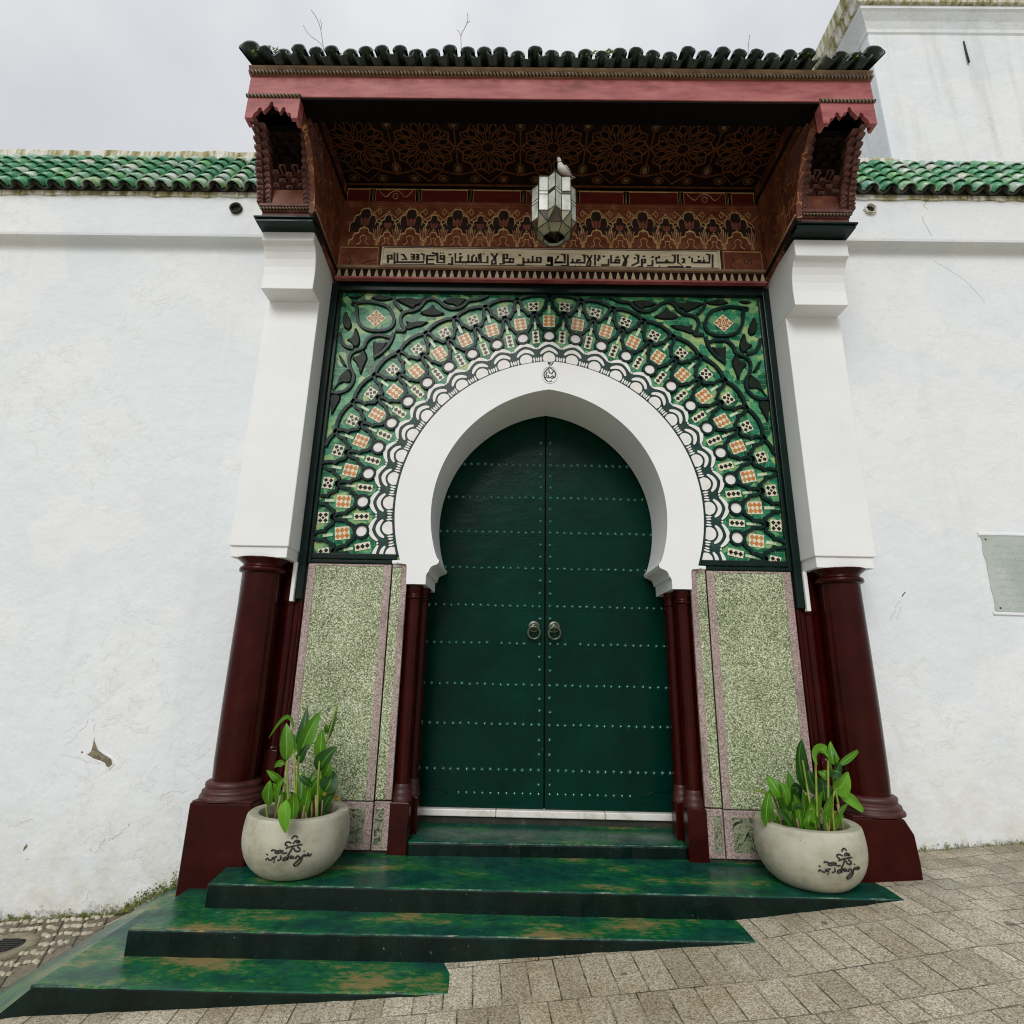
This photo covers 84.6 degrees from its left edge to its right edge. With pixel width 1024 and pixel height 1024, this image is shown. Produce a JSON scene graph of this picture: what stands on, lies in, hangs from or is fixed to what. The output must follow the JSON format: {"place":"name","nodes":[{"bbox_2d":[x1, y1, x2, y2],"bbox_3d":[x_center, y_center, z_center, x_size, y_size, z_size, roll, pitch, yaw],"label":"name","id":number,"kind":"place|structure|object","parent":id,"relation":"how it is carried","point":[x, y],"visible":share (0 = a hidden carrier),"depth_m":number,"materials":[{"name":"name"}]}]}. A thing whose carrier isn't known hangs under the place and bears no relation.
{"place":"outdoors","nodes":[
{"label":"outdoors","id":0,"kind":"place"},
{"bbox_2d":[0,914,125,989],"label":"path","id":1,"kind":"structure","parent":0,"point":[21,970],"depth_m":3.29,"materials":[{"name":"grey stone"}]},
{"bbox_2d":[0,933,40,959],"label":"drain cover","id":2,"kind":"object","parent":1,"relation":"on","point":[13,944],"visible":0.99,"depth_m":3.25,"materials":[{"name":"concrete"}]},
{"bbox_2d":[0,914,113,975],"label":"pebble mosaic","id":3,"kind":"object","parent":1,"relation":"on","point":[43,944],"visible":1,"depth_m":3.42},
{"bbox_2d":[0,0,839,152],"label":"sky","id":4,"kind":"structure","parent":0,"point":[78,75],"materials":[{"name":"grey"}]},
{"bbox_2d":[0,843,1023,1023],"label":"pavement","id":5,"kind":"structure","parent":0,"point":[942,942],"depth_m":2.44,"materials":[{"name":"grey stone"}]},
{"bbox_2d":[0,149,268,920],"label":"boundary wall","id":6,"kind":"structure","parent":5,"relation":"on","point":[133,300],"depth_m":4.34,"materials":[{"name":"paint"}]},
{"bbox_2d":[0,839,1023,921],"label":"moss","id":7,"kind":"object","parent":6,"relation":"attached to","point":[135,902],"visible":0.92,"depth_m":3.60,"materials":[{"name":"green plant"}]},
{"bbox_2d":[0,822,903,1018],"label":"entrance steps","id":8,"kind":"structure","parent":5,"relation":"on","point":[352,926],"depth_m":2.93,"materials":[{"name":"paint"}]},
{"bbox_2d":[241,800,349,880],"bbox_3d":[-1.255,1.905,3.274,0.592,0.318,0.597,1,-15,1],"label":"planter","id":9,"kind":"object","parent":8,"relation":"on","point":[300,848],"visible":0.84,"depth_m":3.06,"materials":[{"name":"ceramic"}]},
{"bbox_2d":[262,704,340,832],"bbox_3d":[-1.211,1.467,3.304,0.414,0.658,0.523,14,-20,-40],"label":"canna plant","id":10,"kind":"object","parent":9,"relation":"on","point":[315,797],"visible":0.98,"depth_m":3.31,"materials":[{"name":"green plant"}]},
{"bbox_2d":[753,809,867,892],"bbox_3d":[1.724,1.962,3.259,0.592,0.318,0.597,1,-15,1],"label":"planter","id":11,"kind":"object","parent":8,"relation":"on","point":[823,861],"visible":0.82,"depth_m":3.04,"materials":[{"name":"ceramic"}]},
{"bbox_2d":[753,739,863,830],"bbox_3d":[1.786,1.610,3.322,0.700,0.515,0.401,-2,-16,11],"label":"canna plant","id":12,"kind":"object","parent":11,"relation":"on","point":[798,803],"visible":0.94,"depth_m":3.26,"materials":[{"name":"green plant"}]},
{"bbox_2d":[175,232,922,897],"bbox_3d":[0.269,-0.037,4.171,4.372,5.800,1.060,1,-15,1],"label":"gateway","id":13,"kind":"object","parent":5,"relation":"on","point":[559,554],"visible":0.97,"depth_m":4.14,"materials":[{"name":"white paint"}]},
{"bbox_2d":[418,416,544,808],"bbox_3d":[-0.252,0.604,4.455,1.014,3.148,0.121,1,-15,1],"label":"door leaf","id":14,"kind":"structure","parent":13,"relation":"in","point":[482,729],"depth_m":4.35,"materials":[{"name":"paint"}]},
{"bbox_2d":[543,416,545,807],"bbox_3d":[0.260,0.679,4.515,2.200,3.600,0.020,1,-15,1],"label":"door back","id":15,"kind":"structure","parent":13,"relation":"in","point":[545,416],"depth_m":4.44,"materials":[{"name":"green wood"}]},
{"bbox_2d":[239,40,885,288],"bbox_3d":[0.315,-2.567,4.347,4.370,1.274,1.537,1,-15,1],"label":"canopy","id":16,"kind":"object","parent":13,"relation":"attached to","point":[703,169],"visible":0.97,"depth_m":4.29,"materials":[{"name":"brown paint"}]},
{"bbox_2d":[303,10,323,51],"bbox_3d":[-1.421,-3.455,4.050,0.186,0.439,0.004,1,-15,1],"label":"dry weed","id":17,"kind":"object","parent":16,"relation":"on","point":[320,29],"visible":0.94,"depth_m":4.06,"materials":[{"name":"grey plant"}]},
{"bbox_2d":[531,125,576,246],"bbox_3d":[0.304,-2.420,4.098,0.299,1.041,0.299,7,-16,-21],"label":"lantern","id":18,"kind":"object","parent":16,"relation":"hanging from","point":[553,208],"visible":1,"depth_m":3.93,"materials":[{"name":"silver glass"}]},
{"bbox_2d":[557,157,574,179],"bbox_3d":[0.377,-2.424,4.010,0.074,0.123,0.203,-11,-19,38],"label":"pigeon","id":19,"kind":"object","parent":18,"relation":"on","point":[563,169],"visible":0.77,"depth_m":3.97,"materials":[{"name":"white"}]},
{"bbox_2d":[544,416,672,811],"bbox_3d":[0.774,0.622,4.443,1.014,3.148,0.121,1,-15,1],"label":"door leaf","id":20,"kind":"structure","parent":13,"relation":"in","point":[608,737],"depth_m":4.34,"materials":[{"name":"paint"}]},
{"bbox_2d":[812,0,1023,161],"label":"building","id":21,"kind":"structure","parent":5,"relation":"on","point":[947,83],"depth_m":6.04,"materials":[{"name":"white paint"}]},
{"bbox_2d":[838,158,1023,849],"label":"boundary wall","id":22,"kind":"structure","parent":5,"relation":"on","point":[931,316],"depth_m":4.37,"materials":[{"name":"paint"}]},
{"bbox_2d":[977,532,1023,616],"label":"plaque","id":23,"kind":"object","parent":22,"relation":"attached to","point":[1003,553],"visible":1,"depth_m":4.14,"materials":[{"name":"stone"}]}
]}

